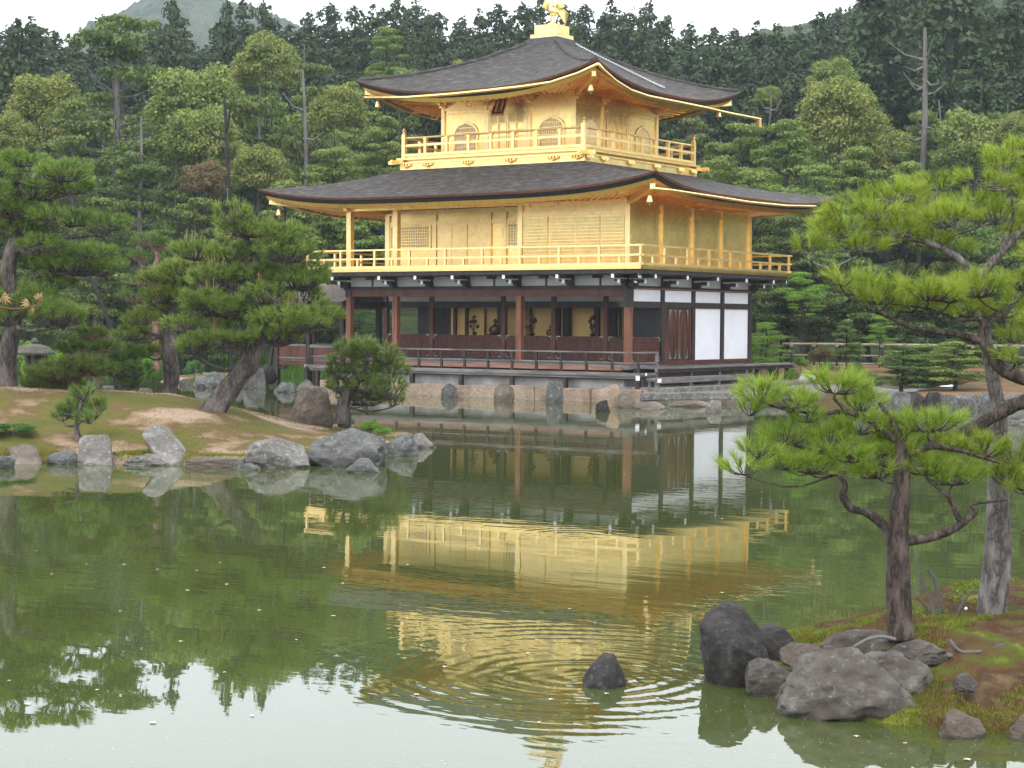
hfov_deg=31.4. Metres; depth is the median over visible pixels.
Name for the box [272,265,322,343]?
fir tree
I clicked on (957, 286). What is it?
pine tree
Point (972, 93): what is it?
cedar tree
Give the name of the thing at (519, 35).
cypress tree
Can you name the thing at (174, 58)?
cypress tree
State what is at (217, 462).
rock
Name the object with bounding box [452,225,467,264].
door panel
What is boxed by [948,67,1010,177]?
pine tree
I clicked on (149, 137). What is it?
broadleaf tree
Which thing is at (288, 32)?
cedar tree
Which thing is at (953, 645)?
pine root
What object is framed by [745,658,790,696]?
rock
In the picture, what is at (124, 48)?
pine tree
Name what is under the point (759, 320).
broadleaf tree
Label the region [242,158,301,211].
broadleaf tree
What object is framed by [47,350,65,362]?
shrub
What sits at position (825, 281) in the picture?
broadleaf tree
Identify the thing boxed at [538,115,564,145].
arched window
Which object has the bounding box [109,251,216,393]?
pine tree
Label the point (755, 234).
broadleaf tree
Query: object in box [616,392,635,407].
rock
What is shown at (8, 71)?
cedar tree
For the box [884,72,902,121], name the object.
cypress tree
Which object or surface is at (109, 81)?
cypress tree
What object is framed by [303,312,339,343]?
pine tree
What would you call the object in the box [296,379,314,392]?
rock
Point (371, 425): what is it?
shrub
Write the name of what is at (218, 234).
broadleaf tree
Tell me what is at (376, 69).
pine tree
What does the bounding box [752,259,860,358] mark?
pine tree
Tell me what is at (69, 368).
pine
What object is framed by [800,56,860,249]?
broadleaf tree
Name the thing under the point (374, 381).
pine tree
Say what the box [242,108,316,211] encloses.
broadleaf tree
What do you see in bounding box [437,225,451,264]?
door panel
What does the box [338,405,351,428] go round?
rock
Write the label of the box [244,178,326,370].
pine tree
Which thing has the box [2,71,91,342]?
broadleaf tree
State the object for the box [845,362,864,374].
shrub
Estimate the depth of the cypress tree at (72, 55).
152.24 m
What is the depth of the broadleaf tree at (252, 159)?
88.97 m
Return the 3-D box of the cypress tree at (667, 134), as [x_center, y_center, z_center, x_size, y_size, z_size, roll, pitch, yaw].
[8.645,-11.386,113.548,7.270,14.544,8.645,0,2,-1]
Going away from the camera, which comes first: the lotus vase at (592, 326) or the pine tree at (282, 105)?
the lotus vase at (592, 326)
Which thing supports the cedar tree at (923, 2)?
on the ground at (409, 320)
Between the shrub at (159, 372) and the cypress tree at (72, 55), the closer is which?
the shrub at (159, 372)
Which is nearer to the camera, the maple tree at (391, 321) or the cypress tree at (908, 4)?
the maple tree at (391, 321)
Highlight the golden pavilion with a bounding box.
[258,23,836,389]
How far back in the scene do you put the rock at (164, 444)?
32.47 m
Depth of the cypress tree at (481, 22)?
153.31 m
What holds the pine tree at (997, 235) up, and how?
on the ground at (409, 320)
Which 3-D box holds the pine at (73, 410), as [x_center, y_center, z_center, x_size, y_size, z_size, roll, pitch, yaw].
[-8.032,0.451,33.533,1.269,1.166,1.563,0,2,-3]
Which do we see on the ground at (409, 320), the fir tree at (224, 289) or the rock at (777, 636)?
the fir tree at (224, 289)
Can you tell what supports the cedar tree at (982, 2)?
on the ground at (409, 320)
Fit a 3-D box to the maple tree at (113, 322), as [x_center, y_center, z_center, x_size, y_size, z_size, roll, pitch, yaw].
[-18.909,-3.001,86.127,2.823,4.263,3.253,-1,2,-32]
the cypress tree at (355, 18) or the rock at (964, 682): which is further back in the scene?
the cypress tree at (355, 18)
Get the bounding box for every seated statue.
[486,319,500,334]
[546,325,550,335]
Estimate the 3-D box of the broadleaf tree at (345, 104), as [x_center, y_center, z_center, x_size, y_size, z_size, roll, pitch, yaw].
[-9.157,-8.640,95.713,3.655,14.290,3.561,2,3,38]
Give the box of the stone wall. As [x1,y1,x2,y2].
[320,380,648,402]
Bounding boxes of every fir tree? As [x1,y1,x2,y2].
[0,149,35,279]
[17,139,83,357]
[18,97,116,355]
[19,269,56,337]
[39,121,52,141]
[47,132,105,192]
[51,194,150,357]
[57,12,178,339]
[59,103,145,232]
[67,277,120,338]
[107,274,161,359]
[142,138,197,260]
[143,88,206,248]
[145,197,239,374]
[210,256,244,354]
[218,91,294,353]
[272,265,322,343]
[275,44,345,343]
[668,117,710,178]
[698,138,739,184]
[756,261,826,345]
[763,158,828,336]
[788,135,855,266]
[827,263,903,359]
[973,105,1023,272]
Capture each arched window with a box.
[453,121,478,150]
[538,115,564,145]
[585,116,599,145]
[635,126,650,153]
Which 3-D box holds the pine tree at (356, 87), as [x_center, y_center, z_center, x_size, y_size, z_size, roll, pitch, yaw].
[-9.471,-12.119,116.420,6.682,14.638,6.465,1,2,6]
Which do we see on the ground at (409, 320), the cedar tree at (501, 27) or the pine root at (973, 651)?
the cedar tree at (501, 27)
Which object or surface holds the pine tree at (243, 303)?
on the island ground at (55, 432)
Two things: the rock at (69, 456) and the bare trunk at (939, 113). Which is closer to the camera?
the rock at (69, 456)
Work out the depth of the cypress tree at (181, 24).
160.82 m
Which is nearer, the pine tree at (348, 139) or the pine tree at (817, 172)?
the pine tree at (817, 172)
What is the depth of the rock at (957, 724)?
11.39 m
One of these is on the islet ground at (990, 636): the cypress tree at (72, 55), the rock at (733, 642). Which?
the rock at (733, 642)
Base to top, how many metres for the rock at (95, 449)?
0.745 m
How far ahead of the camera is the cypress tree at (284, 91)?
137.14 m
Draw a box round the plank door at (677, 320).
[664,308,691,360]
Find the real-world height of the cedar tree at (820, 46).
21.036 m
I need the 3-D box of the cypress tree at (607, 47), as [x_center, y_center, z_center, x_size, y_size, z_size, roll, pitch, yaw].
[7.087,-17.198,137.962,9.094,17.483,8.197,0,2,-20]
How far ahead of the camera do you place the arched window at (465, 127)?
64.74 m
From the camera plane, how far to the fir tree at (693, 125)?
115.87 m
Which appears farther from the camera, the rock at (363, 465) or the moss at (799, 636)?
the rock at (363, 465)
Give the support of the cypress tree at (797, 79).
on the ground at (409, 320)
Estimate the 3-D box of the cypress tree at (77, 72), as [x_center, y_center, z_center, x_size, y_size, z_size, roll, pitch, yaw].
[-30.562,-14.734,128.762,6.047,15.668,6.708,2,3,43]
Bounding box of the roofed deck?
[256,282,391,385]
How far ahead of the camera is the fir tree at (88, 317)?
87.76 m
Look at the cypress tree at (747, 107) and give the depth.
120.13 m
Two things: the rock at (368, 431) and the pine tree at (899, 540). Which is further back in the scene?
the rock at (368, 431)
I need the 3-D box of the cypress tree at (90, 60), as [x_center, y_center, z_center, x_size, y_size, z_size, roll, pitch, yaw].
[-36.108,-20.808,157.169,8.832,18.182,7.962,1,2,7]
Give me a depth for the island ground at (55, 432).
35.53 m
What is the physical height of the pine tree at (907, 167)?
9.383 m
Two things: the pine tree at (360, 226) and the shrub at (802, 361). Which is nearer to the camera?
the shrub at (802, 361)
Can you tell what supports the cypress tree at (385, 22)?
on the ground at (409, 320)
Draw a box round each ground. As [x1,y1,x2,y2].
[0,383,410,464]
[16,280,1023,405]
[779,578,1023,733]
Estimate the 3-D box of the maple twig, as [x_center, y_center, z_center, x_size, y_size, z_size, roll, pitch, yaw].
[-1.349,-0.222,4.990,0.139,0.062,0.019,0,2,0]
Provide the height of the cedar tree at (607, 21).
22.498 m
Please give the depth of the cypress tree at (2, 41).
155.56 m
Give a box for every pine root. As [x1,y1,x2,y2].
[853,635,895,646]
[947,639,962,652]
[963,650,981,653]
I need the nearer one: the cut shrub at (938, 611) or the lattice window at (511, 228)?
the cut shrub at (938, 611)
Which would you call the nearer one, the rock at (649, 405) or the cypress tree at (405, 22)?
the rock at (649, 405)
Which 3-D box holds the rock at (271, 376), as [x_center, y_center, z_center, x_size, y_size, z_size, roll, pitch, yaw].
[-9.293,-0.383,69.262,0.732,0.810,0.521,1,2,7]
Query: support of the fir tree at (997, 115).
on the ground at (409, 320)
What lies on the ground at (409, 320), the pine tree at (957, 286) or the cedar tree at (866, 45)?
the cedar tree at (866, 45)
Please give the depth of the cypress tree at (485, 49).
127.96 m
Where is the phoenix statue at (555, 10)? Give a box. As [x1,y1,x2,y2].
[542,0,568,24]
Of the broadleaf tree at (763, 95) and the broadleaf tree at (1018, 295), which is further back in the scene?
the broadleaf tree at (763, 95)
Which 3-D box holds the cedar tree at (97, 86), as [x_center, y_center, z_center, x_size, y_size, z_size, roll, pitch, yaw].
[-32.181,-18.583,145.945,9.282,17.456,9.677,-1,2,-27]
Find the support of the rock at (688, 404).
in the water
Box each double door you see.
[485,107,526,148]
[605,110,631,150]
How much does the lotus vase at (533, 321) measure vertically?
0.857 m
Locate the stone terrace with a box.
[620,379,935,404]
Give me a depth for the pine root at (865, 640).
12.51 m
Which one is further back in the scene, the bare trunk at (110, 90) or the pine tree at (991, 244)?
the bare trunk at (110, 90)
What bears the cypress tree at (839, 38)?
on the ground at (409, 320)
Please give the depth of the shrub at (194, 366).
71.89 m
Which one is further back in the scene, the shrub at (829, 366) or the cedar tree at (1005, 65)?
the cedar tree at (1005, 65)
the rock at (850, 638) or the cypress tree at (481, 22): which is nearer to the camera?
the rock at (850, 638)
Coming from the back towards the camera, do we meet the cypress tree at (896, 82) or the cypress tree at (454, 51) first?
the cypress tree at (454, 51)
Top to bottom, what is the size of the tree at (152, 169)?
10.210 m
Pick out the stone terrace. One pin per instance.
(667, 394)
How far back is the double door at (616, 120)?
64.38 m
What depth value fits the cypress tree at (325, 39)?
172.15 m
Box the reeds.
[105,351,325,377]
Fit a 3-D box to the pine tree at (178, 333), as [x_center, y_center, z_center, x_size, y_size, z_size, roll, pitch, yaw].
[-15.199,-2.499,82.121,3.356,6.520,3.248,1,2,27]
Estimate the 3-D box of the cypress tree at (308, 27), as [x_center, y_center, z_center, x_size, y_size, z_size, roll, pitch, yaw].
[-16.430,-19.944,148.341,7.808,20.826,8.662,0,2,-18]
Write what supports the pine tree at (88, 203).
on the ground at (409, 320)
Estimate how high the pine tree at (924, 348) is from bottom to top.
1.683 m
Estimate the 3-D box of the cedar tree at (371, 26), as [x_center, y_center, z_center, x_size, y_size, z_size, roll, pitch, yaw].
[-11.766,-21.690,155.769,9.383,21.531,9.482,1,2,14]
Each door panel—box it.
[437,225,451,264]
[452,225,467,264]
[468,224,486,264]
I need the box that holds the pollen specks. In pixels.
[7,506,1021,767]
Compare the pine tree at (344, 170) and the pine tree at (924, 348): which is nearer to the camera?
the pine tree at (924, 348)
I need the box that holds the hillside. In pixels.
[720,0,1023,61]
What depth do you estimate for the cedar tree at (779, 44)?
141.03 m
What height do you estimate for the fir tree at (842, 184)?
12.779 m
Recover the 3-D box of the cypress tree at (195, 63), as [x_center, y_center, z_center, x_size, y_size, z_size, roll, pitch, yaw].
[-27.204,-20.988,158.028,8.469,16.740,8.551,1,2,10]
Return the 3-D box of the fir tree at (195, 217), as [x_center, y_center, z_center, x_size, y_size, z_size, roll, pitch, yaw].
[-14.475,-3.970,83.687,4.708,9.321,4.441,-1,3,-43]
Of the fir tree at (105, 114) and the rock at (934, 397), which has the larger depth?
the fir tree at (105, 114)
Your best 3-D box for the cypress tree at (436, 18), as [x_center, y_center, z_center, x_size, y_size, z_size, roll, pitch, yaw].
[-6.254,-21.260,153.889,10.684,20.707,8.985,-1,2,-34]
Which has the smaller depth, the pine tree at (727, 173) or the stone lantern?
the stone lantern
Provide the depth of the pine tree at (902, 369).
58.34 m
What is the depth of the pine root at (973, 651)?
12.36 m
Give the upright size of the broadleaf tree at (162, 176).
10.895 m
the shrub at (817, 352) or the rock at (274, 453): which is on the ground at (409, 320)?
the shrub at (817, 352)
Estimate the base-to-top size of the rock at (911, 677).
0.395 m
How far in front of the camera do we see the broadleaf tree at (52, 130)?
120.65 m
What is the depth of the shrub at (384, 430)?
37.94 m
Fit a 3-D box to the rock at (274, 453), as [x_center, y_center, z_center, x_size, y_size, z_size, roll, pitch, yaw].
[-4.121,1.260,32.041,1.170,0.633,0.854,0,2,-14]
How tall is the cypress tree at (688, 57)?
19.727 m
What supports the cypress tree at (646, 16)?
on the ground at (409, 320)
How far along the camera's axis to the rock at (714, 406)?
52.66 m
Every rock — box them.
[0,456,15,467]
[9,444,43,464]
[45,449,77,463]
[77,434,113,464]
[101,385,114,389]
[123,454,165,465]
[138,388,152,392]
[142,426,185,465]
[179,379,191,384]
[185,457,244,467]
[193,372,224,387]
[236,463,259,469]
[244,438,310,467]
[246,368,267,387]
[260,363,276,384]
[274,382,295,392]
[289,385,334,427]
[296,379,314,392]
[307,428,387,466]
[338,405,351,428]
[346,458,379,472]
[358,427,375,434]
[387,434,418,455]
[413,433,433,447]
[441,383,457,396]
[494,383,514,400]
[545,381,562,401]
[582,652,626,688]
[595,400,609,411]
[596,384,620,405]
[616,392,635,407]
[634,401,665,408]
[667,401,707,406]
[699,600,768,687]
[705,400,721,411]
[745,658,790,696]
[759,622,792,661]
[774,647,917,721]
[779,642,820,666]
[819,629,907,653]
[854,392,877,409]
[864,651,933,694]
[876,395,891,409]
[888,391,910,409]
[890,639,953,666]
[907,391,927,409]
[925,391,941,409]
[939,709,985,738]
[940,394,957,409]
[953,673,978,692]
[955,394,978,409]
[977,393,990,409]
[992,643,1006,648]
[1004,393,1023,421]
[1008,714,1023,739]
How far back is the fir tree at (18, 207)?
102.06 m
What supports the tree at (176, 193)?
on the ground at (409, 320)
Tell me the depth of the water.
17.46 m
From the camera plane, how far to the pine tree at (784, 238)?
79.61 m
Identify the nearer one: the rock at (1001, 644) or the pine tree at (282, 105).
the rock at (1001, 644)
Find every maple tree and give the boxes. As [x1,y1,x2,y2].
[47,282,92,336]
[83,276,135,348]
[354,309,371,340]
[358,325,374,338]
[364,311,382,341]
[382,309,403,333]
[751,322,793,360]
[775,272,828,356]
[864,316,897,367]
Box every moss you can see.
[0,385,413,460]
[0,438,392,463]
[775,575,1023,733]
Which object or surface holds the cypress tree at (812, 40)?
on the ground at (409, 320)
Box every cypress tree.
[0,23,33,74]
[7,15,65,86]
[34,67,48,131]
[57,64,102,276]
[61,45,90,107]
[78,42,106,88]
[88,60,144,232]
[119,52,159,219]
[120,37,143,103]
[133,0,203,256]
[161,8,198,67]
[188,46,203,72]
[197,22,222,71]
[198,57,235,282]
[206,0,249,283]
[216,0,256,89]
[239,0,278,283]
[241,52,258,111]
[275,38,300,107]
[281,40,356,263]
[296,10,330,84]
[311,2,352,83]
[320,21,341,47]
[326,46,381,265]
[327,3,370,82]
[355,33,408,265]
[370,7,398,59]
[377,0,416,122]
[377,32,429,265]
[389,9,414,35]
[397,0,432,68]
[407,9,460,67]
[408,13,444,56]
[442,15,472,66]
[447,26,468,61]
[447,41,467,64]
[460,7,494,61]
[473,37,495,57]
[493,18,519,45]
[497,0,540,51]
[501,42,515,50]
[509,8,541,40]
[526,0,553,38]
[555,2,578,31]
[568,14,589,47]
[571,3,604,52]
[575,22,587,44]
[595,11,604,41]
[600,41,622,61]
[608,4,654,66]
[621,19,678,157]
[638,0,665,66]
[644,15,696,76]
[658,123,683,157]
[664,58,689,157]
[666,21,705,124]
[674,36,741,156]
[678,103,749,181]
[694,41,721,62]
[721,27,750,85]
[725,101,772,241]
[729,38,764,71]
[729,52,771,124]
[739,56,791,174]
[753,84,806,269]
[762,47,815,146]
[794,31,814,72]
[813,7,853,54]
[821,46,844,83]
[832,4,859,53]
[840,0,873,59]
[881,11,915,81]
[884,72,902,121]
[887,24,963,308]
[892,0,922,28]
[907,15,953,75]
[954,23,988,68]
[978,0,1002,64]
[986,60,1023,274]
[994,0,1023,52]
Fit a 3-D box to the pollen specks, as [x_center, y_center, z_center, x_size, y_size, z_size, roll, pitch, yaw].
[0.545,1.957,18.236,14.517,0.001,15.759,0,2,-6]
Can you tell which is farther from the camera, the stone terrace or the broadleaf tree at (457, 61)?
the broadleaf tree at (457, 61)
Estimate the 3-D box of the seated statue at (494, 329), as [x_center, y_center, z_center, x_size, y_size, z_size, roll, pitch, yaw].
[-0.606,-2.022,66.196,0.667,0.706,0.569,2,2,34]
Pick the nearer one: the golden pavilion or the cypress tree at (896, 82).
the golden pavilion
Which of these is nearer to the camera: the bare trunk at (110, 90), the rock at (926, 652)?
the rock at (926, 652)
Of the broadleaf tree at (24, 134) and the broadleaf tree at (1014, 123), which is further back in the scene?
the broadleaf tree at (1014, 123)
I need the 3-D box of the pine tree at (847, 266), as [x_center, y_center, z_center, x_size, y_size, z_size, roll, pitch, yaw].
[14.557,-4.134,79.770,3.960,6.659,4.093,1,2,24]
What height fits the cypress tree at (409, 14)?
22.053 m
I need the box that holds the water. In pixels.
[0,374,1023,767]
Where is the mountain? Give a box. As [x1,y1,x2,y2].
[72,0,306,68]
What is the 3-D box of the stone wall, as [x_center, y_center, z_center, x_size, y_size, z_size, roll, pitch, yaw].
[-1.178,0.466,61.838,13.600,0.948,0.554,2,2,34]
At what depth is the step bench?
59.82 m
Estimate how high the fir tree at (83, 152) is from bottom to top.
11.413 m
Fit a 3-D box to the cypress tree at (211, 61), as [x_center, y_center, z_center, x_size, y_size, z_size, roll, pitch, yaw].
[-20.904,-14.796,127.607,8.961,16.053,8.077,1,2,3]
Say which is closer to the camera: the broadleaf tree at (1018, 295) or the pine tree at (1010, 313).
the pine tree at (1010, 313)
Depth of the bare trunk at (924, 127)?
103.31 m
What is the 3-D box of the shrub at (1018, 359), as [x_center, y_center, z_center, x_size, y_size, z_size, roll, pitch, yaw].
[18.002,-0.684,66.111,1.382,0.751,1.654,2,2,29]
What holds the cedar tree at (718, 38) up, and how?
on the ground at (409, 320)
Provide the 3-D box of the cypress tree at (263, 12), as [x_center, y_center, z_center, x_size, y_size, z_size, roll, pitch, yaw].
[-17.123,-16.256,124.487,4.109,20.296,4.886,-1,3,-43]
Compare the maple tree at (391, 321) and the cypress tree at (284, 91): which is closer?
the maple tree at (391, 321)
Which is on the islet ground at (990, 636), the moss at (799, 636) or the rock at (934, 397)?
the moss at (799, 636)
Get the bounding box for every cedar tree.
[0,17,55,289]
[36,30,67,73]
[84,58,136,115]
[129,19,173,105]
[247,5,282,90]
[279,23,307,105]
[343,4,385,78]
[410,17,441,152]
[472,3,514,59]
[594,0,625,59]
[695,26,737,87]
[728,20,769,106]
[753,22,796,121]
[784,23,813,99]
[794,10,835,86]
[806,0,925,300]
[854,0,914,55]
[886,0,996,181]
[901,0,929,53]
[926,47,1014,317]
[953,0,984,35]
[970,0,1023,170]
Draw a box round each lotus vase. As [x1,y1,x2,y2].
[469,315,479,334]
[525,315,536,335]
[588,315,597,336]
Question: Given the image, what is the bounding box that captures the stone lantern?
[18,337,54,377]
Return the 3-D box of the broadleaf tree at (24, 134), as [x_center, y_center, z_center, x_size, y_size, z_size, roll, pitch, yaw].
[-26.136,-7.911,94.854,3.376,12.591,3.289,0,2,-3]
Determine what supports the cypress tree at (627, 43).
on the ground at (409, 320)
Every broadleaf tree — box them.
[0,109,42,257]
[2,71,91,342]
[34,122,88,159]
[40,286,87,338]
[94,268,136,349]
[97,142,167,328]
[103,114,174,229]
[141,61,263,349]
[154,190,248,313]
[158,103,252,353]
[177,158,228,362]
[198,148,262,327]
[207,227,251,367]
[228,30,305,214]
[230,142,297,352]
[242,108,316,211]
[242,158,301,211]
[282,124,358,263]
[306,84,371,341]
[452,59,462,63]
[736,171,783,328]
[749,284,767,357]
[752,85,781,267]
[793,75,892,342]
[794,264,843,349]
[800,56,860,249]
[802,114,895,277]
[833,290,866,359]
[850,126,931,300]
[880,259,922,354]
[902,267,941,343]
[924,261,969,341]
[929,107,1016,234]
[995,281,1022,355]
[997,111,1023,339]
[1013,266,1023,294]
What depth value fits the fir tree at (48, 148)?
89.38 m
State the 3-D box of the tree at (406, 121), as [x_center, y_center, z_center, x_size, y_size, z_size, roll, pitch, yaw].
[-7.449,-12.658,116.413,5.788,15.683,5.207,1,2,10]
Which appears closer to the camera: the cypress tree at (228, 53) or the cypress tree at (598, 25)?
the cypress tree at (228, 53)
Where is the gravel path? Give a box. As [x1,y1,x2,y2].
[799,374,952,392]
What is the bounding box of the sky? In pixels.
[0,0,857,58]
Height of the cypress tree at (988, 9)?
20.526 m
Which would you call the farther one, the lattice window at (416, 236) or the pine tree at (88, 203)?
the pine tree at (88, 203)
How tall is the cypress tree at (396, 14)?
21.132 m
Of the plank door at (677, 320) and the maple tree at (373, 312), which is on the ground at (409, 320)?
the maple tree at (373, 312)
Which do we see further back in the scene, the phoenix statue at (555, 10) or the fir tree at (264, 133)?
the fir tree at (264, 133)
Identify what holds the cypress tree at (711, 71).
on the ground at (409, 320)
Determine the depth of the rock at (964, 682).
11.82 m
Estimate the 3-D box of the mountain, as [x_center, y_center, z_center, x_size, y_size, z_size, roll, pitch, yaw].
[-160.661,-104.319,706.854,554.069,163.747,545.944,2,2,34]
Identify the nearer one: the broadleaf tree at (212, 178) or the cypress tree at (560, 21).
the broadleaf tree at (212, 178)
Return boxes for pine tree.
[0,145,135,386]
[0,257,76,375]
[70,180,121,325]
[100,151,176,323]
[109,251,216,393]
[114,230,180,369]
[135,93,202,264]
[137,257,214,373]
[153,188,348,412]
[183,128,256,242]
[186,252,222,359]
[203,78,293,216]
[228,256,257,291]
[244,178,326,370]
[277,95,366,310]
[299,146,371,343]
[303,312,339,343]
[320,333,411,424]
[325,217,384,338]
[326,79,390,265]
[349,115,413,265]
[364,26,410,147]
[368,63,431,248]
[395,115,440,166]
[700,122,780,183]
[712,357,1006,640]
[733,169,789,355]
[748,118,830,358]
[752,215,827,361]
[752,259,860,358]
[772,163,850,360]
[788,130,1023,615]
[809,214,890,362]
[817,88,898,206]
[818,194,1023,494]
[821,146,895,359]
[826,272,918,362]
[832,319,866,366]
[869,346,938,391]
[875,161,944,337]
[875,344,976,381]
[886,275,975,359]
[889,109,963,318]
[921,341,985,389]
[926,195,1007,361]
[927,332,1007,372]
[937,252,1016,354]
[938,272,1023,349]
[939,196,1023,344]
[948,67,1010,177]
[1005,309,1020,322]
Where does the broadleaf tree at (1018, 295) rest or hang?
on the ground at (409, 320)
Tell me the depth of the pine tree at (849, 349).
69.79 m
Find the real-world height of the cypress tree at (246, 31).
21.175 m
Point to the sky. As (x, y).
(64, 17)
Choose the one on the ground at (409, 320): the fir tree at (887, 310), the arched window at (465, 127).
the fir tree at (887, 310)
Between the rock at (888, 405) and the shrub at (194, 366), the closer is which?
the rock at (888, 405)
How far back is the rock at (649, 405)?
54.10 m
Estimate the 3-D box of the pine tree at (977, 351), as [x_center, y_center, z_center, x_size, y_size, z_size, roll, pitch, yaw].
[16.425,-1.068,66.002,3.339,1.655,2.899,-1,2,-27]
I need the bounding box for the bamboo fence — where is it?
[782,342,1023,366]
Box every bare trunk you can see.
[80,48,156,153]
[86,268,122,354]
[137,116,142,212]
[204,97,231,203]
[282,69,323,186]
[759,88,781,124]
[887,27,946,182]
[938,99,941,147]
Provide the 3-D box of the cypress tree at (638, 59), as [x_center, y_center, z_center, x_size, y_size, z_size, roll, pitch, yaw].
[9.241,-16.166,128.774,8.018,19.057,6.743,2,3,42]
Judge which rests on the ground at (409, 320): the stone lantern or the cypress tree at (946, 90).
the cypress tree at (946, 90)
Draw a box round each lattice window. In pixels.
[390,225,431,248]
[506,222,516,246]
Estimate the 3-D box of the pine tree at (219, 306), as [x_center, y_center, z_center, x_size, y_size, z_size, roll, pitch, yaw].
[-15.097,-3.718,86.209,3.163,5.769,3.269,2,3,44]
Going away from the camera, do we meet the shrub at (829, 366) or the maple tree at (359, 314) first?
the shrub at (829, 366)
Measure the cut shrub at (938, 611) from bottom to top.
0.461 m
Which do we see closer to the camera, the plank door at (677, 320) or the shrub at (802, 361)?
the plank door at (677, 320)
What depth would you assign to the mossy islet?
73.46 m
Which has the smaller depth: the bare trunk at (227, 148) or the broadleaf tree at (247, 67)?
the bare trunk at (227, 148)
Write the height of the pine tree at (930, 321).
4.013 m
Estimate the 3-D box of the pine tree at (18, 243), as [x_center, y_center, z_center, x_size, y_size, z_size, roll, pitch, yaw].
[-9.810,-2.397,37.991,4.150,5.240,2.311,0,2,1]
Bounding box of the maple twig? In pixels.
[0,292,43,313]
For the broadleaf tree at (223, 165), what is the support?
on the ground at (409, 320)
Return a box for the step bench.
[646,374,753,387]
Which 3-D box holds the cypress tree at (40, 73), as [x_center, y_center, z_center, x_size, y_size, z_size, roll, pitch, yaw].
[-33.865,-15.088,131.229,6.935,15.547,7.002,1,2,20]
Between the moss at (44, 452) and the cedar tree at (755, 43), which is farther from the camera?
the cedar tree at (755, 43)
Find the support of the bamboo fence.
on the ground at (409, 320)
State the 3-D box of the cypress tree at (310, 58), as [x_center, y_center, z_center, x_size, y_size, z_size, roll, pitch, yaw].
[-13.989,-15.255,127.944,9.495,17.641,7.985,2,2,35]
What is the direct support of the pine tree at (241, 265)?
on the ground at (409, 320)
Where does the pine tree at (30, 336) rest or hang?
on the ground at (409, 320)
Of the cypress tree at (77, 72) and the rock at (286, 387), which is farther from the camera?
the cypress tree at (77, 72)
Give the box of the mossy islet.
[161,373,227,383]
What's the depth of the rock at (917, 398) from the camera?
54.92 m
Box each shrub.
[0,423,36,435]
[17,340,44,375]
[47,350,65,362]
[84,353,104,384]
[142,356,163,378]
[183,359,205,379]
[359,421,380,432]
[375,427,392,434]
[756,357,779,362]
[785,368,797,380]
[793,356,809,366]
[806,346,831,365]
[819,362,833,370]
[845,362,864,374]
[863,371,880,382]
[876,353,908,365]
[911,569,979,615]
[912,362,942,366]
[1000,356,1023,368]
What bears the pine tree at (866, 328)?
on the ground at (409, 320)
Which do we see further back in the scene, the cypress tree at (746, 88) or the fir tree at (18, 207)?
the cypress tree at (746, 88)
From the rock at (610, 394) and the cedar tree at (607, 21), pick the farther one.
the cedar tree at (607, 21)
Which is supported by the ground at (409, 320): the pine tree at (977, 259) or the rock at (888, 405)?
the pine tree at (977, 259)
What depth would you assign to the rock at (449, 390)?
61.52 m
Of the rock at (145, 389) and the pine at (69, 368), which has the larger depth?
the rock at (145, 389)
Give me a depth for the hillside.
359.52 m
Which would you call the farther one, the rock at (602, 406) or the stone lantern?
the rock at (602, 406)
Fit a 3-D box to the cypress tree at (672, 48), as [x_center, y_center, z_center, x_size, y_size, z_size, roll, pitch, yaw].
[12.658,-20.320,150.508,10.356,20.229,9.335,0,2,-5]
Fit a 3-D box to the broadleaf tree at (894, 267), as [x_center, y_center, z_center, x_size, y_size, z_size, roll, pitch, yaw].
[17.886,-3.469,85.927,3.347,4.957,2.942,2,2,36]
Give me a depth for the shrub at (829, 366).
66.90 m
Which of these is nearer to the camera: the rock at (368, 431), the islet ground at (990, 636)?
the islet ground at (990, 636)
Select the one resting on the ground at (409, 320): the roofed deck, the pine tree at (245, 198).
the pine tree at (245, 198)
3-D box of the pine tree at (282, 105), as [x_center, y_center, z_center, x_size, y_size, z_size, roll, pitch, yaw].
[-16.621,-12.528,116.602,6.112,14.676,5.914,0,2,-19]
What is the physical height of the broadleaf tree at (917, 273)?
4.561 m
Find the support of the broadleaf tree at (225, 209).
on the ground at (409, 320)
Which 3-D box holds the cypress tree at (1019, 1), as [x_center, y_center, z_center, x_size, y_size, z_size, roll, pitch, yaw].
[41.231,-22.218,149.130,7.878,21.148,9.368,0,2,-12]
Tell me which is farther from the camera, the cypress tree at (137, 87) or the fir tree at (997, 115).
the cypress tree at (137, 87)
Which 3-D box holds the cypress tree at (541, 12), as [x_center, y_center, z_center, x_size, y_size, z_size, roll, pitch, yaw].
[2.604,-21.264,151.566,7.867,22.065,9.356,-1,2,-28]
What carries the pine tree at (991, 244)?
on the ground at (409, 320)
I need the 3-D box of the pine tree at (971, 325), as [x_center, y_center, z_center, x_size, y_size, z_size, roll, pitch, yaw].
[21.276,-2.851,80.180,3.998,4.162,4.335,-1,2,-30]
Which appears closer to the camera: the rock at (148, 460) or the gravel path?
the rock at (148, 460)
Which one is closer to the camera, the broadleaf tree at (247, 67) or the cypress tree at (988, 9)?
the broadleaf tree at (247, 67)
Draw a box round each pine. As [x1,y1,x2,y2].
[18,322,125,387]
[50,379,111,439]
[99,342,158,390]
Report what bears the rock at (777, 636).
on the islet ground at (990, 636)

